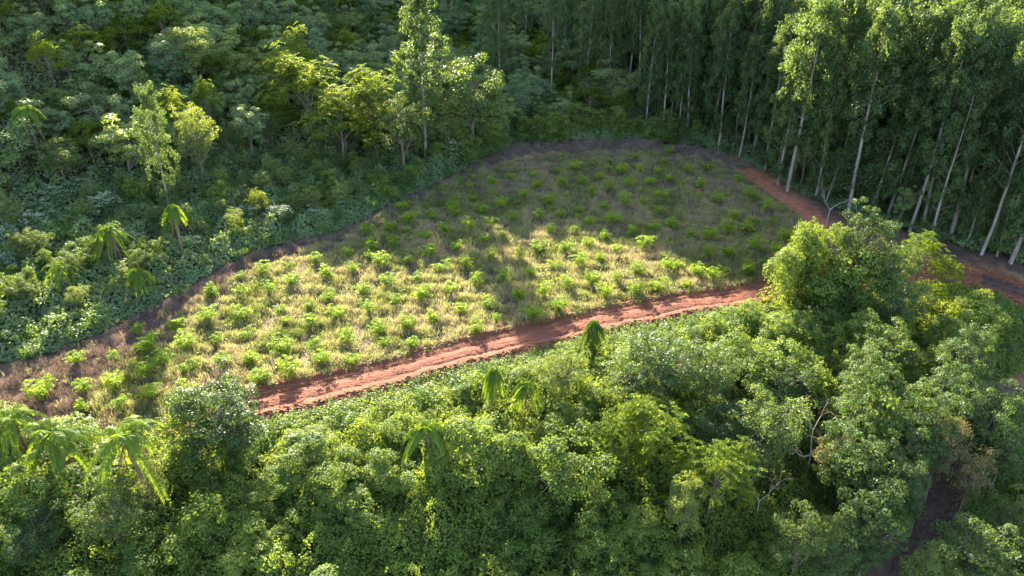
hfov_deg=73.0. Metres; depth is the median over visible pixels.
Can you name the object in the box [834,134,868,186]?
eucalyptus tree
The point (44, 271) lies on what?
shrub
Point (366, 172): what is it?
pale tree
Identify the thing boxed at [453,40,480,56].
feathery tree
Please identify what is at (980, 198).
eucalyptus tree
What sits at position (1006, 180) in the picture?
eucalyptus tree
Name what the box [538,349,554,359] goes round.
shrub
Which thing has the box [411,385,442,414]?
shrub
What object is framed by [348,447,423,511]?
vine covered tree
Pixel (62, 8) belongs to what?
forest tree
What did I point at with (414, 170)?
vine covered tree
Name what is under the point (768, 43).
eucalyptus tree
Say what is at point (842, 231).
vine covered tree
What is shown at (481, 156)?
shrub
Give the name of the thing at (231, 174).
shrub
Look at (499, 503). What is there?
vine covered tree
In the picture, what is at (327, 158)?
shrub
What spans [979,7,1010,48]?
eucalyptus tree
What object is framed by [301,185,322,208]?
pale tree
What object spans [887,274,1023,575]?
dirt track
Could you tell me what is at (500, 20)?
eucalyptus tree
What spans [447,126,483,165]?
vine covered tree
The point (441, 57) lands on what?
forest tree
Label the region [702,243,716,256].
sapling
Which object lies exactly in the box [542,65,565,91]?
vine covered tree
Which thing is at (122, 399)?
sapling
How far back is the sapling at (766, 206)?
116.00 m
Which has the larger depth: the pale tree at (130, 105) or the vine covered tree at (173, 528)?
the pale tree at (130, 105)
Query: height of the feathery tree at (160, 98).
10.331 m
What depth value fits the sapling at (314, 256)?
99.49 m
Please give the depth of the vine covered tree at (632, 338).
81.52 m
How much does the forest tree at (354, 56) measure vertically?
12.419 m
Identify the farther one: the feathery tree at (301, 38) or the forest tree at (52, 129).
the feathery tree at (301, 38)
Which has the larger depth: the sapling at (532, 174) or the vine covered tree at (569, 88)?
the vine covered tree at (569, 88)
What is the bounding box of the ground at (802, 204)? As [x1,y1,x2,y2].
[0,0,1023,575]
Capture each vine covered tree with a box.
[0,72,31,110]
[0,264,18,282]
[0,270,32,308]
[0,400,34,459]
[0,453,48,502]
[0,461,92,542]
[0,523,39,574]
[0,555,20,575]
[18,455,132,564]
[19,266,56,297]
[24,411,129,478]
[26,418,105,462]
[28,87,88,136]
[31,248,57,269]
[63,566,105,575]
[74,235,107,273]
[87,0,123,17]
[96,15,150,53]
[101,54,145,99]
[108,121,160,164]
[109,524,171,575]
[111,458,133,474]
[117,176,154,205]
[135,60,172,91]
[136,235,169,269]
[144,0,198,38]
[155,490,259,575]
[160,524,190,548]
[162,222,177,247]
[166,154,184,176]
[170,1,215,29]
[178,202,209,234]
[184,457,246,510]
[196,2,253,40]
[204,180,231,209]
[208,411,260,479]
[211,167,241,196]
[216,508,310,575]
[224,36,263,71]
[224,480,285,535]
[227,214,253,241]
[251,452,311,528]
[262,428,362,485]
[272,72,301,109]
[286,182,315,205]
[288,167,305,184]
[296,416,337,446]
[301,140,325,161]
[306,169,336,183]
[306,461,361,533]
[309,557,358,575]
[313,181,328,202]
[313,487,401,555]
[316,445,377,489]
[320,167,340,189]
[321,190,336,211]
[336,13,378,43]
[337,49,356,80]
[341,9,370,31]
[343,151,364,171]
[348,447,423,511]
[363,416,418,459]
[365,168,400,191]
[370,177,400,202]
[391,163,427,185]
[397,173,416,193]
[399,409,442,427]
[412,158,427,177]
[419,413,540,502]
[424,141,452,166]
[433,90,466,122]
[433,411,542,493]
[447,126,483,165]
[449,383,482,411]
[459,119,492,149]
[472,430,552,506]
[475,531,538,575]
[476,488,566,567]
[479,496,518,528]
[482,124,510,145]
[484,130,502,149]
[485,120,510,134]
[495,65,519,82]
[496,418,620,548]
[502,570,529,575]
[509,357,561,394]
[510,111,531,133]
[511,115,534,140]
[526,114,555,142]
[530,430,567,461]
[535,400,589,453]
[536,25,555,39]
[541,543,625,575]
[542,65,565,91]
[542,89,563,117]
[542,111,565,142]
[545,77,561,99]
[550,506,625,575]
[553,85,593,111]
[553,114,572,140]
[567,103,587,133]
[570,419,638,484]
[574,384,617,424]
[576,107,600,134]
[584,483,633,525]
[592,108,610,131]
[598,71,623,95]
[598,350,634,373]
[604,105,625,134]
[617,503,665,563]
[618,333,652,356]
[624,119,638,134]
[628,560,671,575]
[629,395,695,467]
[631,115,643,132]
[642,116,662,139]
[645,107,688,142]
[651,537,722,575]
[685,119,708,138]
[692,312,735,343]
[695,548,786,575]
[699,328,774,384]
[706,355,794,424]
[720,297,773,337]
[740,539,773,574]
[746,335,826,394]
[749,311,802,353]
[756,244,810,309]
[772,309,830,353]
[777,215,830,303]
[780,360,848,425]
[789,419,826,464]
[796,221,859,313]
[796,242,908,322]
[803,502,842,538]
[814,384,906,506]
[822,465,923,536]
[826,384,867,428]
[827,307,895,361]
[831,493,898,567]
[838,433,932,507]
[886,352,945,409]
[917,314,999,374]
[926,314,945,341]
[1008,469,1023,500]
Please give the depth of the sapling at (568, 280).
93.60 m
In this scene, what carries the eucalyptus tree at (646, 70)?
on the ground at (802, 204)
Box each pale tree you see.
[0,189,23,226]
[0,300,6,315]
[2,274,39,310]
[3,227,31,258]
[22,230,53,255]
[33,136,82,189]
[51,250,88,284]
[56,77,123,120]
[62,284,89,308]
[64,468,158,546]
[67,0,106,22]
[70,70,108,94]
[73,198,98,218]
[80,180,100,200]
[91,222,125,247]
[99,276,122,301]
[111,100,142,121]
[111,215,126,227]
[112,173,126,195]
[117,264,134,291]
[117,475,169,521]
[118,204,135,225]
[127,244,157,270]
[134,115,174,156]
[141,205,162,228]
[150,26,222,86]
[152,180,172,193]
[160,207,186,230]
[163,157,188,177]
[165,167,185,191]
[166,103,209,133]
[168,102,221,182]
[169,174,193,196]
[188,220,210,234]
[197,11,218,27]
[203,78,237,106]
[205,118,246,154]
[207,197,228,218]
[214,51,259,86]
[224,206,244,223]
[226,102,256,125]
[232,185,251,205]
[233,150,255,169]
[234,47,269,72]
[234,174,249,188]
[244,111,288,148]
[250,170,274,189]
[252,1,267,14]
[257,25,279,43]
[258,95,285,121]
[261,157,283,180]
[271,166,292,191]
[273,12,313,41]
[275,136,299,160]
[284,192,306,211]
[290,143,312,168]
[291,72,328,110]
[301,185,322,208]
[307,0,334,18]
[309,157,329,179]
[319,112,365,159]
[331,178,353,209]
[332,5,365,35]
[333,151,350,169]
[344,102,384,148]
[344,177,362,195]
[347,161,362,176]
[349,51,373,66]
[351,0,383,25]
[352,27,371,39]
[360,57,390,81]
[361,167,373,179]
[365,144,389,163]
[366,14,400,36]
[369,89,436,169]
[415,78,441,100]
[436,27,454,50]
[452,86,474,124]
[469,60,488,77]
[527,98,549,116]
[528,341,590,402]
[531,101,555,125]
[570,72,609,115]
[574,21,599,31]
[581,478,606,520]
[665,469,706,542]
[677,399,708,440]
[707,354,738,381]
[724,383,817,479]
[769,499,844,575]
[819,307,842,325]
[839,351,876,388]
[898,537,964,575]
[914,340,961,390]
[930,511,1023,575]
[954,295,970,307]
[980,483,1023,549]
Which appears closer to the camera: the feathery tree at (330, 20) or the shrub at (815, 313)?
the shrub at (815, 313)
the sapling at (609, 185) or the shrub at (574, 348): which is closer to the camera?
the shrub at (574, 348)
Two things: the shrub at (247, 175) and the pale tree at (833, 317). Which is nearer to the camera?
the pale tree at (833, 317)
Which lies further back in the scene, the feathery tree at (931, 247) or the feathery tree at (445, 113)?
the feathery tree at (445, 113)
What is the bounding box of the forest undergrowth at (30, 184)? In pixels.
[0,0,1023,361]
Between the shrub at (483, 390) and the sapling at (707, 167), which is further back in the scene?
the sapling at (707, 167)
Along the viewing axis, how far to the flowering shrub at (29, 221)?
97.11 m
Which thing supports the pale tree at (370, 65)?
on the ground at (802, 204)
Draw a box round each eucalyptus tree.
[130,80,181,211]
[389,0,451,159]
[395,12,414,65]
[435,0,464,32]
[476,0,507,76]
[483,0,516,92]
[512,0,538,40]
[539,0,569,88]
[550,0,577,74]
[571,0,604,84]
[592,0,623,39]
[597,0,625,90]
[609,0,644,79]
[611,1,639,44]
[615,0,652,93]
[624,0,662,104]
[630,59,653,109]
[632,0,666,119]
[639,0,665,74]
[641,62,650,88]
[646,82,667,119]
[647,47,666,91]
[650,0,683,120]
[651,0,680,99]
[659,0,696,112]
[666,0,704,126]
[667,0,701,110]
[672,13,708,134]
[678,0,722,94]
[686,0,717,119]
[694,61,720,106]
[697,103,715,131]
[698,0,734,95]
[699,0,754,138]
[700,1,723,62]
[702,7,749,144]
[714,66,731,114]
[722,105,734,142]
[723,102,737,131]
[724,80,740,120]
[725,25,757,113]
[726,0,778,126]
[728,0,783,141]
[732,34,771,156]
[737,0,803,149]
[738,82,762,142]
[748,12,802,169]
[752,22,795,158]
[753,76,791,146]
[756,3,795,89]
[758,83,790,149]
[761,0,820,184]
[768,109,793,170]
[769,0,814,80]
[776,0,850,191]
[777,125,794,166]
[779,107,815,180]
[781,2,844,105]
[787,0,859,171]
[791,9,812,106]
[794,115,819,176]
[797,40,858,196]
[808,133,832,188]
[812,0,876,179]
[813,114,863,196]
[817,152,849,202]
[829,23,866,147]
[830,10,913,148]
[830,116,858,181]
[833,117,879,206]
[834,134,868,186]
[841,0,909,179]
[841,0,913,196]
[844,0,913,212]
[856,144,889,203]
[857,121,909,212]
[876,0,958,202]
[879,50,911,132]
[880,13,963,212]
[882,0,952,188]
[888,46,933,179]
[890,181,917,221]
[891,0,977,201]
[896,139,926,214]
[906,14,989,232]
[913,0,1002,228]
[918,77,992,239]
[918,147,967,221]
[919,0,1010,166]
[928,166,956,225]
[932,19,1023,234]
[955,16,1014,135]
[955,174,994,244]
[967,34,1022,185]
[971,56,1023,230]
[976,160,1023,242]
[978,9,1023,180]
[978,65,1023,255]
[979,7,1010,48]
[982,0,1021,9]
[983,41,1023,201]
[985,184,1021,234]
[985,191,1023,256]
[986,64,1023,228]
[998,6,1019,26]
[999,129,1023,263]
[1002,6,1023,24]
[1003,0,1023,27]
[1011,4,1023,44]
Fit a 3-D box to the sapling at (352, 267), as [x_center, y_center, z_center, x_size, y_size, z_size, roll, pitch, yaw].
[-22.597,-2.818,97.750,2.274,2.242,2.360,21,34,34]
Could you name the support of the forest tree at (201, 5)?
on the ground at (802, 204)
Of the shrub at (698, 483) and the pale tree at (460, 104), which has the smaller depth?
the shrub at (698, 483)
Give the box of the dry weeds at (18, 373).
[0,136,793,429]
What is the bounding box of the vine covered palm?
[402,420,450,500]
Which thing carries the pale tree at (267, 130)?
on the ground at (802, 204)
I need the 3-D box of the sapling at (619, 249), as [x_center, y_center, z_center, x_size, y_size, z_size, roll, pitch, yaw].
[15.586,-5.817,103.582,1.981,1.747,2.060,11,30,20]
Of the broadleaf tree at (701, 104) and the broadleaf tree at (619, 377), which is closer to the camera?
the broadleaf tree at (619, 377)
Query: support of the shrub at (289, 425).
on the ground at (802, 204)
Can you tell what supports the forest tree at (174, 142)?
on the ground at (802, 204)
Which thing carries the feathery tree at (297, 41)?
on the ground at (802, 204)
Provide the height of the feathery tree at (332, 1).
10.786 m
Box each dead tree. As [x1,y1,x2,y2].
[728,467,792,520]
[792,393,833,469]
[815,180,854,224]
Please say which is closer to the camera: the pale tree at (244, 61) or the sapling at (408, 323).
the sapling at (408, 323)
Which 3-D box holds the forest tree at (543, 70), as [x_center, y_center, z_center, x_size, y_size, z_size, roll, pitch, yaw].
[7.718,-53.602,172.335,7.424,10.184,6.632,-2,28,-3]
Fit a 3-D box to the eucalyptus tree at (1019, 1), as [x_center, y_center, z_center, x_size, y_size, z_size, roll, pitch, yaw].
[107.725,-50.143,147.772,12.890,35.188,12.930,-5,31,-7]
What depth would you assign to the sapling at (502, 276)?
95.60 m
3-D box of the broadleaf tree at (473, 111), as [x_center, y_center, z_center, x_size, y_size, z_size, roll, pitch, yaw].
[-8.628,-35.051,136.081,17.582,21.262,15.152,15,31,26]
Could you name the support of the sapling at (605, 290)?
on the ground at (802, 204)
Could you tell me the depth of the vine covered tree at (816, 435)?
72.63 m
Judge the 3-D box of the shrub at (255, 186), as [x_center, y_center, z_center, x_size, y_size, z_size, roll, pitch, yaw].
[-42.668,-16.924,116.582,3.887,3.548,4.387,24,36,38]
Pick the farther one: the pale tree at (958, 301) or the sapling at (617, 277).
the sapling at (617, 277)
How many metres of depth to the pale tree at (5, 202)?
95.50 m
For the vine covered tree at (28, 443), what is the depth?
66.69 m
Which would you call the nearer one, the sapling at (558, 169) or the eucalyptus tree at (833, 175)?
the eucalyptus tree at (833, 175)
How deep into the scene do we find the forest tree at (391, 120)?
134.14 m
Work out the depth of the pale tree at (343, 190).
113.98 m
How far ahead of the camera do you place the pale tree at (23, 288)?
84.26 m
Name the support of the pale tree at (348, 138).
on the ground at (802, 204)
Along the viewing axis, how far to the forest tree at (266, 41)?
146.13 m
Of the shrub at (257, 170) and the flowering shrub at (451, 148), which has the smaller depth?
the shrub at (257, 170)
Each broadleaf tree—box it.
[2,498,64,565]
[117,378,252,487]
[162,356,279,465]
[433,51,513,155]
[595,342,664,405]
[620,51,642,76]
[621,320,721,399]
[636,84,654,110]
[677,337,745,411]
[684,326,701,343]
[691,397,761,456]
[694,91,714,119]
[754,358,824,401]
[802,521,862,575]
[804,348,829,369]
[811,414,887,510]
[821,361,908,447]
[825,196,902,286]
[825,499,887,572]
[830,419,906,498]
[834,452,917,542]
[834,489,913,575]
[835,338,904,409]
[846,311,925,373]
[858,270,937,325]
[864,120,887,163]
[865,231,924,309]
[869,133,930,195]
[873,444,932,521]
[877,380,956,453]
[889,395,959,476]
[903,353,976,448]
[926,363,1003,434]
[927,322,999,399]
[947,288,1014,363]
[962,378,1023,468]
[967,384,1023,442]
[968,417,1023,488]
[973,299,1010,331]
[1001,342,1020,354]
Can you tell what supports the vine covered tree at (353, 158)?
on the ground at (802, 204)
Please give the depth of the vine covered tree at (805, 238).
89.34 m
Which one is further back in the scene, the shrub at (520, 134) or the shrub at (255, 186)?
the shrub at (520, 134)
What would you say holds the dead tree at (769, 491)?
on the ground at (802, 204)
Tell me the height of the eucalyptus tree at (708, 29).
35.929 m
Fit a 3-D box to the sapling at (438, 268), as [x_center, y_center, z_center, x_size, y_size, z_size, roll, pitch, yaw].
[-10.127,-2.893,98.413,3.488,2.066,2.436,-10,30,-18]
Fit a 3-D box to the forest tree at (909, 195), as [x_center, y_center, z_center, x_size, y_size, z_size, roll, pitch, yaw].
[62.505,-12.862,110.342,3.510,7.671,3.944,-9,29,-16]
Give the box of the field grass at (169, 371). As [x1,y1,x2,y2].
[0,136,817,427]
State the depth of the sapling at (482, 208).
116.07 m
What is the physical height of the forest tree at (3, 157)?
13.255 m
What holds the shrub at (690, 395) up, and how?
on the ground at (802, 204)
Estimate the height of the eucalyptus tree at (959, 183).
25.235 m
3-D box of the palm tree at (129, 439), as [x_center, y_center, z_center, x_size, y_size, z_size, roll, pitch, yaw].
[-32.710,15.824,59.017,6.746,10.280,8.174,-9,29,-16]
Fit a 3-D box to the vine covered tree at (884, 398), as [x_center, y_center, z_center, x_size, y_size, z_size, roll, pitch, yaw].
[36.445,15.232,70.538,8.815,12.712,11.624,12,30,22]
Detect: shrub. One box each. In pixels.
[0,223,20,247]
[0,250,16,271]
[0,333,12,347]
[2,172,29,196]
[9,316,41,338]
[12,209,52,237]
[14,341,47,358]
[21,198,51,213]
[24,257,53,281]
[31,330,63,344]
[34,449,71,475]
[36,184,74,207]
[36,207,58,218]
[41,219,83,242]
[50,211,85,229]
[54,160,77,176]
[54,246,83,258]
[55,317,89,341]
[62,227,96,249]
[65,177,99,195]
[69,308,86,325]
[79,303,111,328]
[84,190,129,216]
[88,160,114,181]
[94,216,111,226]
[102,185,129,203]
[112,207,143,222]
[117,228,147,243]
[131,185,167,203]
[143,174,159,190]
[147,222,167,236]
[147,458,175,488]
[151,163,169,178]
[161,190,188,204]
[173,284,192,297]
[181,235,200,248]
[193,154,224,175]
[195,181,208,192]
[197,198,219,216]
[197,253,215,266]
[201,140,218,157]
[203,218,220,230]
[208,240,239,255]
[227,167,242,178]
[228,248,247,258]
[231,129,255,148]
[232,169,255,185]
[237,156,257,169]
[237,205,257,220]
[241,167,260,178]
[241,240,256,251]
[242,423,275,456]
[244,192,283,212]
[247,182,273,193]
[253,229,279,245]
[256,149,288,170]
[261,144,289,157]
[263,204,293,228]
[263,419,277,433]
[269,190,284,201]
[278,413,293,429]
[280,185,303,204]
[282,229,296,239]
[285,209,305,223]
[292,167,316,178]
[305,207,328,223]
[314,219,338,233]
[320,152,337,164]
[329,401,358,425]
[330,215,342,225]
[336,210,350,219]
[336,411,377,437]
[357,195,379,208]
[360,157,376,167]
[390,192,404,202]
[390,543,427,575]
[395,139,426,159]
[406,384,427,400]
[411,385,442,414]
[411,453,423,473]
[427,183,438,190]
[440,138,470,165]
[441,166,455,176]
[445,372,460,383]
[449,374,482,401]
[450,514,473,536]
[469,359,489,380]
[470,380,509,409]
[478,152,486,159]
[491,360,504,368]
[515,131,529,143]
[517,352,535,364]
[524,131,536,141]
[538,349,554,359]
[549,504,580,541]
[559,346,580,364]
[610,133,622,140]
[615,330,632,341]
[627,548,655,569]
[637,330,663,345]
[663,327,681,339]
[673,131,690,144]
[675,373,700,399]
[675,394,705,428]
[676,470,714,498]
[681,317,698,326]
[716,143,730,152]
[721,315,749,334]
[766,306,784,310]
[786,301,805,317]
[786,480,816,502]
[800,308,825,322]
[801,302,825,310]
[812,327,834,344]
[907,336,935,351]
[938,518,956,530]
[991,293,1014,307]
[1002,322,1023,340]
[1003,365,1019,374]
[1010,303,1023,316]
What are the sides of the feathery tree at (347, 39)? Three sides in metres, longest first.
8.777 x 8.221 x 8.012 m
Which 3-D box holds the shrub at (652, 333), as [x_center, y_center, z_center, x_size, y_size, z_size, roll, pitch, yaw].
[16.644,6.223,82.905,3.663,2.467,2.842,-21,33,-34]
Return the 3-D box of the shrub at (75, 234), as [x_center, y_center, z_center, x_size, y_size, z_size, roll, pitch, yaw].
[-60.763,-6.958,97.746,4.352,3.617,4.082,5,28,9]
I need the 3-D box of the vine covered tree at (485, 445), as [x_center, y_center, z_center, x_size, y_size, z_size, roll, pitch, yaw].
[-3.001,15.755,64.301,11.393,9.342,5.502,-1,28,-1]
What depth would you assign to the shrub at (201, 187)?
113.93 m
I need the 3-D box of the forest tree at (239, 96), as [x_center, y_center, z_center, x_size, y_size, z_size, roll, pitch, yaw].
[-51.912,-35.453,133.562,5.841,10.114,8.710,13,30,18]
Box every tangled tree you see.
[811,434,859,499]
[924,409,976,499]
[946,447,998,514]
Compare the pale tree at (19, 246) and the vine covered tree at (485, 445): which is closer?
the vine covered tree at (485, 445)
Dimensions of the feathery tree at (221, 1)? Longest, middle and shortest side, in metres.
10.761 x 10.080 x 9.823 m
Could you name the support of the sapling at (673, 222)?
on the ground at (802, 204)
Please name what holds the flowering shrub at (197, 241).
on the ground at (802, 204)
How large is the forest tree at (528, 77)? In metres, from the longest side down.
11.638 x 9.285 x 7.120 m
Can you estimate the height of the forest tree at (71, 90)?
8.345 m
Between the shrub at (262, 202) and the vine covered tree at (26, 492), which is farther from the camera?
the shrub at (262, 202)
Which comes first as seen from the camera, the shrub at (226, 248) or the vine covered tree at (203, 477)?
the vine covered tree at (203, 477)
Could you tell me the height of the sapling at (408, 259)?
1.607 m
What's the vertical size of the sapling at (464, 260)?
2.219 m
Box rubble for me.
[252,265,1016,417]
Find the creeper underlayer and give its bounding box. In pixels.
[0,287,1023,575]
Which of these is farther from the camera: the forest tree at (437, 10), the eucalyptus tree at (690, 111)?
the forest tree at (437, 10)
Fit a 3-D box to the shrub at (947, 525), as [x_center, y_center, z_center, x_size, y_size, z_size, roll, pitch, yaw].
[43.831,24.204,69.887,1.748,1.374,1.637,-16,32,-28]
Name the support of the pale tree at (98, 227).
on the ground at (802, 204)
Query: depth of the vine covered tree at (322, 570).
55.28 m
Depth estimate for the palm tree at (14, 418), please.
62.50 m
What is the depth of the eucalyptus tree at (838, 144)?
124.52 m
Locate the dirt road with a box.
[224,262,1023,422]
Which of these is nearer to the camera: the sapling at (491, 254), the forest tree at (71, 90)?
the sapling at (491, 254)
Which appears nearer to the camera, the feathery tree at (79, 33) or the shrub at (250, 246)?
the shrub at (250, 246)
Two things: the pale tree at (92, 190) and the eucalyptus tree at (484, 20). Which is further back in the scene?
the eucalyptus tree at (484, 20)
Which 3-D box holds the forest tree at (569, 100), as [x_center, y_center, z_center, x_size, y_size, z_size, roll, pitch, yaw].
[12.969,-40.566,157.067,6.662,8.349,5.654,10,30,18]
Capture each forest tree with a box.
[0,0,48,29]
[0,2,49,64]
[0,30,12,54]
[0,57,36,123]
[0,79,18,117]
[0,97,48,168]
[0,117,34,190]
[22,2,58,37]
[34,101,76,155]
[42,0,77,38]
[43,0,90,51]
[45,39,86,89]
[50,81,131,144]
[54,78,91,116]
[67,0,117,52]
[67,40,120,88]
[82,0,112,27]
[86,113,161,180]
[101,49,154,102]
[110,0,154,40]
[116,105,176,165]
[117,100,142,127]
[129,81,161,117]
[142,33,172,73]
[146,27,193,84]
[152,73,182,103]
[161,111,213,166]
[162,35,195,84]
[168,0,224,27]
[171,75,217,106]
[171,88,200,118]
[175,11,244,76]
[177,22,221,78]
[189,86,225,134]
[206,35,240,72]
[211,4,240,48]
[214,71,264,101]
[216,0,259,42]
[223,78,266,116]
[227,104,268,156]
[229,0,281,38]
[236,11,263,41]
[236,63,268,102]
[247,24,295,63]
[252,64,287,95]
[260,39,299,78]
[261,0,283,26]
[261,5,280,30]
[270,0,313,25]
[287,26,332,85]
[288,81,321,116]
[290,6,330,47]
[293,6,320,48]
[300,96,338,157]
[306,32,328,56]
[307,51,343,86]
[314,83,336,100]
[317,42,350,78]
[317,83,352,145]
[330,86,366,144]
[337,57,366,84]
[338,67,370,90]
[342,40,369,72]
[343,72,389,105]
[348,0,394,18]
[350,33,378,54]
[353,69,377,100]
[360,0,389,30]
[363,43,405,73]
[367,23,402,67]
[375,101,417,147]
[376,60,401,90]
[378,0,401,11]
[378,78,403,108]
[380,72,421,101]
[381,85,402,126]
[384,29,407,65]
[386,103,446,143]
[388,82,439,125]
[390,1,428,22]
[409,50,443,84]
[409,87,438,113]
[413,21,436,52]
[419,107,457,143]
[422,29,445,56]
[426,22,453,55]
[429,0,449,15]
[430,0,463,35]
[436,112,460,142]
[438,38,463,63]
[440,46,463,71]
[446,0,473,36]
[446,58,481,89]
[456,46,481,65]
[466,0,487,13]
[467,43,490,71]
[468,30,487,53]
[469,6,507,50]
[471,0,516,19]
[472,64,503,116]
[475,34,492,58]
[475,101,489,120]
[476,4,502,27]
[490,40,517,64]
[490,74,518,99]
[490,94,522,129]
[496,81,531,120]
[500,53,529,84]
[501,24,528,54]
[507,0,537,14]
[507,14,517,32]
[508,35,532,78]
[511,14,532,36]
[511,61,548,92]
[511,73,542,111]
[513,3,535,28]
[521,66,541,84]
[529,52,557,85]
[529,77,556,102]
[531,0,564,32]
[531,3,540,32]
[540,0,558,22]
[547,98,572,117]
[553,38,593,85]
[554,7,578,34]
[556,91,583,118]
[562,31,583,57]
[569,7,584,28]
[572,2,598,24]
[573,15,608,44]
[573,39,623,66]
[580,57,642,106]
[591,37,611,54]
[595,18,609,39]
[599,80,628,111]
[600,47,629,79]
[600,51,629,80]
[680,79,701,105]
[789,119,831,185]
[852,142,872,174]
[867,139,906,192]
[892,185,918,227]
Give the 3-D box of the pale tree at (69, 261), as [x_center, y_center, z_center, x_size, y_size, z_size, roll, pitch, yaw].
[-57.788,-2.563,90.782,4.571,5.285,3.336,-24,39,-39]
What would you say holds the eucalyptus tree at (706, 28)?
on the ground at (802, 204)
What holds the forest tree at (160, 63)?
on the ground at (802, 204)
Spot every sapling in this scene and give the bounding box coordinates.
[20,373,57,400]
[62,349,88,364]
[70,377,95,394]
[73,397,88,413]
[100,369,124,390]
[106,347,119,361]
[109,393,131,410]
[128,322,145,335]
[133,329,162,352]
[133,361,155,376]
[134,382,161,401]
[144,347,174,366]
[165,316,185,330]
[170,327,197,348]
[173,356,198,372]
[196,303,220,320]
[202,280,218,299]
[208,331,223,344]
[211,350,232,366]
[228,303,252,319]
[233,270,245,279]
[233,283,249,297]
[236,324,255,340]
[237,349,260,363]
[246,363,272,383]
[253,260,272,275]
[257,279,276,292]
[266,332,294,355]
[271,304,286,313]
[275,354,299,377]
[279,261,295,268]
[280,271,301,285]
[281,315,291,324]
[300,312,319,328]
[303,297,316,309]
[304,333,325,351]
[305,251,322,263]
[310,347,333,366]
[317,263,335,278]
[319,287,335,300]
[324,303,346,320]
[336,323,356,346]
[340,246,353,257]
[343,260,359,272]
[344,353,360,364]
[351,280,372,294]
[356,221,374,234]
[357,298,375,312]
[362,249,374,259]
[365,236,377,249]
[365,317,389,334]
[368,250,390,265]
[378,272,396,287]
[378,336,390,345]
[382,220,396,231]
[386,235,401,246]
[387,293,401,306]
[394,200,410,210]
[395,310,417,328]
[399,210,420,223]
[403,253,413,263]
[405,335,421,348]
[411,270,422,280]
[411,283,434,300]
[417,230,432,238]
[418,243,438,256]
[424,208,439,221]
[425,308,442,324]
[430,258,451,271]
[437,220,452,235]
[442,280,459,294]
[445,197,457,208]
[447,204,460,216]
[450,239,462,250]
[454,302,468,314]
[455,253,474,266]
[458,215,479,229]
[466,316,483,334]
[469,193,477,200]
[470,268,483,285]
[472,202,489,212]
[477,232,490,242]
[480,293,496,306]
[482,216,498,224]
[484,246,500,259]
[487,174,498,185]
[491,312,501,322]
[494,196,507,207]
[495,267,511,281]
[496,232,507,239]
[504,172,517,178]
[504,209,520,221]
[512,285,527,299]
[513,246,526,257]
[518,188,530,197]
[522,305,545,318]
[524,265,536,275]
[528,171,537,177]
[530,239,548,252]
[531,179,546,187]
[532,208,546,219]
[534,280,553,296]
[540,191,556,204]
[544,223,557,233]
[545,260,565,270]
[549,294,569,310]
[554,165,563,171]
[554,208,567,216]
[555,176,567,187]
[556,241,577,252]
[556,274,576,290]
[568,159,584,170]
[568,252,588,267]
[570,223,579,230]
[574,203,584,212]
[575,175,589,184]
[580,236,594,246]
[582,268,600,283]
[584,216,596,225]
[586,184,598,195]
[588,158,599,165]
[594,172,603,179]
[594,249,605,261]
[594,280,616,297]
[599,201,606,208]
[599,228,610,240]
[601,179,615,192]
[604,210,624,224]
[611,243,621,251]
[611,269,624,281]
[616,162,631,174]
[616,192,632,205]
[623,174,637,187]
[625,224,637,235]
[626,260,646,276]
[626,278,647,292]
[634,164,644,172]
[636,235,657,249]
[637,196,648,202]
[644,175,657,185]
[646,276,669,290]
[647,149,655,155]
[647,220,660,229]
[652,189,670,197]
[653,206,664,214]
[660,257,677,271]
[662,237,675,246]
[663,145,674,153]
[664,172,672,179]
[665,216,680,228]
[671,260,684,267]
[680,280,690,287]
[682,163,693,174]
[684,227,697,238]
[689,260,708,275]
[695,177,706,188]
[699,161,715,169]
[701,225,719,239]
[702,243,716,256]
[705,266,722,280]
[710,189,723,201]
[716,264,731,273]
[717,244,736,256]
[718,218,737,233]
[728,210,742,219]
[734,174,745,181]
[740,220,753,231]
[741,258,755,274]
[742,186,759,201]
[744,233,768,250]
[757,198,775,211]
[758,255,773,265]
[767,218,780,222]
[769,241,787,254]
[776,227,794,241]
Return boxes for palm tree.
[0,403,52,468]
[10,105,46,173]
[17,417,107,496]
[41,261,83,295]
[83,415,176,505]
[87,220,137,264]
[126,268,157,301]
[161,204,191,262]
[481,366,507,415]
[508,377,545,418]
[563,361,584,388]
[578,319,608,358]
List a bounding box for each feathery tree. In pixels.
[0,0,28,45]
[0,96,34,149]
[12,0,66,33]
[24,31,68,99]
[49,22,113,61]
[57,117,114,164]
[78,120,115,160]
[83,24,146,59]
[93,0,142,22]
[101,12,151,53]
[121,88,189,122]
[135,3,187,33]
[147,83,200,160]
[189,75,226,145]
[190,53,242,87]
[195,0,240,6]
[230,25,267,44]
[242,60,276,82]
[244,187,269,220]
[249,94,298,139]
[253,40,311,126]
[257,53,349,146]
[275,21,322,84]
[286,0,320,23]
[288,31,314,47]
[288,85,386,168]
[305,0,349,17]
[309,9,346,45]
[317,61,345,79]
[325,63,419,152]
[326,29,367,58]
[334,30,365,50]
[348,34,375,47]
[372,69,394,98]
[376,10,401,38]
[381,2,403,20]
[382,127,429,160]
[428,98,464,135]
[447,33,470,56]
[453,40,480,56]
[456,25,484,45]
[460,8,480,27]
[464,9,484,27]
[515,43,546,74]
[523,30,546,57]
[532,35,558,54]
[536,34,562,53]
[553,64,576,87]
[563,49,604,73]
[568,62,612,85]
[571,86,609,114]
[581,406,654,477]
[598,391,696,472]
[604,91,635,109]
[666,435,766,526]
[862,479,914,535]
[882,228,957,290]
[910,277,954,323]
[924,255,971,301]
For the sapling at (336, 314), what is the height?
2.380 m
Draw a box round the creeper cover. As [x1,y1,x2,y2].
[0,282,1023,575]
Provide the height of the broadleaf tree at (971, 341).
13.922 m

